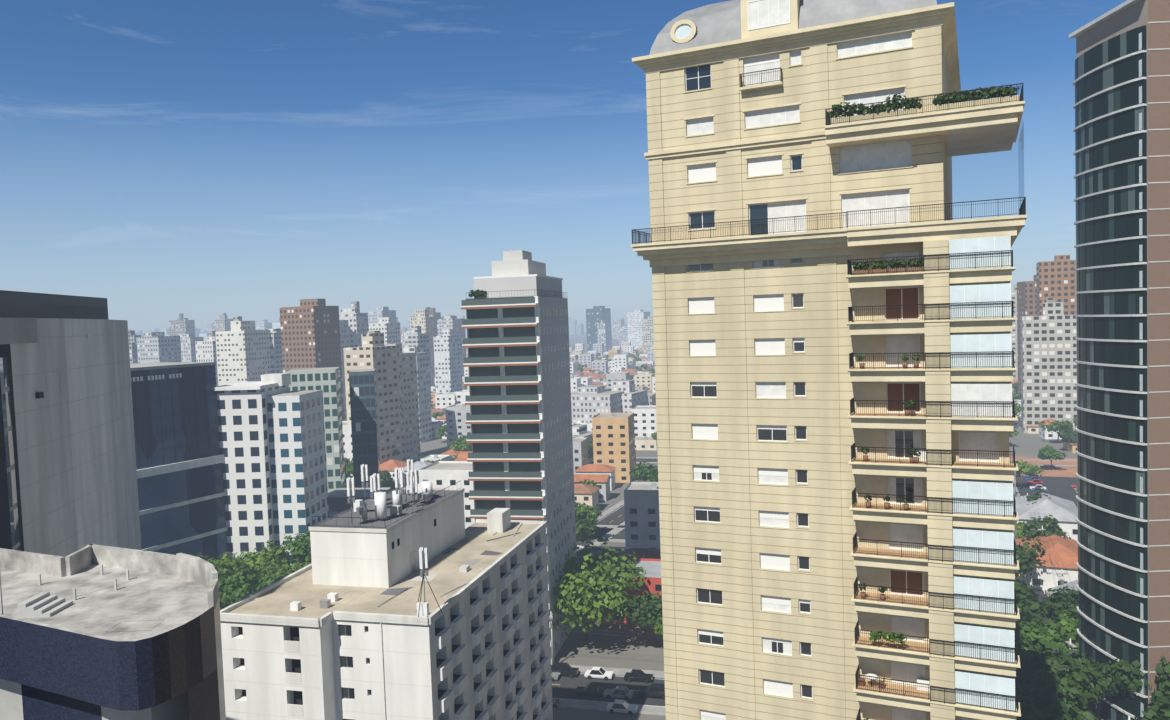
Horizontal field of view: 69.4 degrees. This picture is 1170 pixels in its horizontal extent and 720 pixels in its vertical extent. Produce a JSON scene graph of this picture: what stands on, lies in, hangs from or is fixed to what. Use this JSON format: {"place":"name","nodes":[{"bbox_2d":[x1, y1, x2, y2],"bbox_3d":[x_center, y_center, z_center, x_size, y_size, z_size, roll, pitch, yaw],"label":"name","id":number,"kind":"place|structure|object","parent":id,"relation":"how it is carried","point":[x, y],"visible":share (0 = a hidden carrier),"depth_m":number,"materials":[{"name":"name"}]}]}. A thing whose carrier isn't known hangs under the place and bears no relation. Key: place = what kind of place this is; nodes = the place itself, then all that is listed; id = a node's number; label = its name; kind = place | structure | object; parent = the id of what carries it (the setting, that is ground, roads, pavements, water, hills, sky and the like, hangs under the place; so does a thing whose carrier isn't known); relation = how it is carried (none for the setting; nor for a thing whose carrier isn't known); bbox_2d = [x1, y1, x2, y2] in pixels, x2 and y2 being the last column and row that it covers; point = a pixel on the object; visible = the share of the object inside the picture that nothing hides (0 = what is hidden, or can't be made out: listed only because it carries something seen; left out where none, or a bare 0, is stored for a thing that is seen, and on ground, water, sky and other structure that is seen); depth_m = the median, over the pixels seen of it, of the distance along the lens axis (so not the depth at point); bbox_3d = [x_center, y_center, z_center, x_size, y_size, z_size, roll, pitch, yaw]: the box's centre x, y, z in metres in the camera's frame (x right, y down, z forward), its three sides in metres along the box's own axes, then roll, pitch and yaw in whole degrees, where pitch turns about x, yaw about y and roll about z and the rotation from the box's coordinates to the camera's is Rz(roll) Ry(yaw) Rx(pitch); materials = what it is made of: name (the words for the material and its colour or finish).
{"place":"outdoors","nodes":[
{"label":"outdoors","id":0,"kind":"place"},
{"bbox_2d":[0,0,1126,334],"label":"sky","id":1,"kind":"structure","parent":0,"point":[161,160],"materials":[{"name":"blue"}]},
{"bbox_2d":[576,500,624,545],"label":"street","id":2,"kind":"structure","parent":0,"point":[614,514],"depth_m":239.36,"materials":[{"name":"grey asphalt"}]},
{"bbox_2d":[351,321,1076,719],"bbox_3d":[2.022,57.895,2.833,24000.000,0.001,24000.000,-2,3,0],"label":"ground","id":3,"kind":"structure","parent":0,"point":[605,645],"depth_m":151.36,"materials":[{"name":"grey concrete"}]},
{"bbox_2d":[0,290,140,556],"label":"grey building","id":4,"kind":"structure","parent":3,"relation":"on","point":[68,478],"depth_m":76.49,"materials":[{"name":"concrete"}]},
{"bbox_2d":[0,544,225,719],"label":"rounded building","id":5,"kind":"structure","parent":3,"relation":"on","point":[94,632],"depth_m":47.93,"materials":[{"name":"concrete"}]},
{"bbox_2d":[130,362,390,569],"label":"buildings","id":6,"kind":"structure","parent":3,"relation":"on","point":[237,468],"depth_m":189.93,"materials":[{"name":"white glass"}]},
{"bbox_2d":[220,459,552,719],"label":"white apartment","id":7,"kind":"structure","parent":3,"relation":"on","point":[411,601],"depth_m":83.19,"materials":[{"name":"white paint"}]},
{"bbox_2d":[461,250,576,663],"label":"slender tower","id":8,"kind":"structure","parent":3,"relation":"on","point":[517,380],"depth_m":142.39,"materials":[{"name":"grey concrete"}]},
{"bbox_2d":[128,255,1076,463],"bbox_3d":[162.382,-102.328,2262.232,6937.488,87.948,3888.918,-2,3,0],"label":"distant buildings","id":9,"kind":"structure","parent":3,"relation":"on","point":[416,356],"depth_m":460.33,"materials":[{"name":"concrete"}]},
{"bbox_2d":[342,342,1077,626],"bbox_3d":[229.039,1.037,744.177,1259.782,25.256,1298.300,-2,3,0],"label":"buildings","id":10,"kind":"structure","parent":3,"relation":"on","point":[620,440],"depth_m":285.72,"materials":[{"name":"white concrete"}]},
{"bbox_2d":[549,611,1076,663],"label":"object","id":11,"kind":"object","parent":3,"relation":"on","point":[552,625],"visible":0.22,"depth_m":139.33,"materials":[{"name":"concrete"}]},
{"bbox_2d":[1014,468,1134,719],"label":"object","id":12,"kind":"object","parent":3,"relation":"on","point":[1062,585],"visible":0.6,"depth_m":153.75,"materials":[{"name":"plant"}]},
{"bbox_2d":[1069,0,1169,719],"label":"dark glass tower","id":13,"kind":"structure","parent":3,"relation":"on","point":[1121,107],"depth_m":110.33,"materials":[{"name":"brown glass"}]},
{"bbox_2d":[410,456,1076,465],"bbox_3d":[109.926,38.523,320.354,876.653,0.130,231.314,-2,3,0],"label":"street","id":14,"kind":"structure","parent":0,"point":[651,459],"depth_m":314.08,"materials":[{"name":"grey asphalt"}]},
{"bbox_2d":[580,525,1016,551],"bbox_3d":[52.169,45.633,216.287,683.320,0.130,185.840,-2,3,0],"label":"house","id":15,"kind":"structure","parent":0,"point":[619,537],"depth_m":225.27,"materials":[{"name":"concrete"}]},
{"bbox_2d":[551,664,1086,715],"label":"street","id":16,"kind":"structure","parent":0,"point":[564,688],"depth_m":131.93,"materials":[{"name":"grey asphalt"}]},
{"bbox_2d":[551,671,559,680],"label":"car","id":17,"kind":"object","parent":16,"relation":"on","point":[555,675],"visible":0.3,"depth_m":136.23,"materials":[{"name":"white metal"}]},
{"bbox_2d":[552,698,559,706],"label":"car","id":18,"kind":"object","parent":16,"relation":"on","point":[555,701],"visible":0.27,"depth_m":126.91,"materials":[{"name":"black metal"}]},
{"bbox_2d":[551,662,578,677],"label":"car","id":19,"kind":"object","parent":16,"relation":"on","point":[564,669],"visible":0.78,"depth_m":137.48,"materials":[{"name":"black metal"}]},
{"bbox_2d":[574,684,604,697],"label":"car","id":20,"kind":"object","parent":16,"relation":"on","point":[596,690],"visible":1,"depth_m":129.81,"materials":[{"name":"black metal"}]},
{"bbox_2d":[584,666,613,679],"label":"car","id":21,"kind":"object","parent":16,"relation":"on","point":[597,672],"visible":1,"depth_m":136.09,"materials":[{"name":"white metal"}]},
{"bbox_2d":[603,686,633,699],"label":"car","id":22,"kind":"object","parent":16,"relation":"on","point":[625,692],"visible":1,"depth_m":128.73,"materials":[{"name":"black metal"}]},
{"bbox_2d":[606,699,637,714],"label":"car","id":23,"kind":"object","parent":16,"relation":"on","point":[621,706],"visible":1,"depth_m":123.99,"materials":[{"name":"grey metal"}]},
{"bbox_2d":[624,669,653,682],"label":"car","id":24,"kind":"object","parent":16,"relation":"on","point":[636,675],"visible":1,"depth_m":134.53,"materials":[{"name":"black metal"}]},
{"bbox_2d":[639,683,664,699],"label":"car","id":25,"kind":"object","parent":16,"relation":"on","point":[657,690],"visible":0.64,"depth_m":128.47,"materials":[{"name":"black metal"}]},
{"bbox_2d":[631,0,1026,719],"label":"cream building","id":26,"kind":"structure","parent":0,"point":[833,320],"depth_m":59.17,"materials":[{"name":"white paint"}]},
{"bbox_2d":[1009,456,1076,506],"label":"ground","id":27,"kind":"structure","parent":0,"point":[1058,481],"depth_m":277.72,"materials":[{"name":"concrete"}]},
{"bbox_2d":[1025,476,1041,480],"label":"car","id":28,"kind":"object","parent":27,"relation":"on","point":[1031,478],"visible":0.76,"depth_m":275.14,"materials":[{"name":"blue metal"}]},
{"bbox_2d":[1027,479,1042,484],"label":"car","id":29,"kind":"object","parent":27,"relation":"on","point":[1035,481],"visible":1,"depth_m":270.69,"materials":[{"name":"red metal"}]},
{"bbox_2d":[1029,485,1045,489],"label":"car","id":30,"kind":"object","parent":27,"relation":"on","point":[1040,486],"visible":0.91,"depth_m":262.13,"materials":[{"name":"white metal"}]},
{"bbox_2d":[1031,487,1047,492],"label":"car","id":31,"kind":"object","parent":27,"relation":"on","point":[1038,488],"visible":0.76,"depth_m":258.14,"materials":[{"name":"grey metal"}]},
{"bbox_2d":[1011,481,1102,719],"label":"street","id":32,"kind":"structure","parent":0,"point":[1040,594],"depth_m":168.91,"materials":[{"name":"grey asphalt"}]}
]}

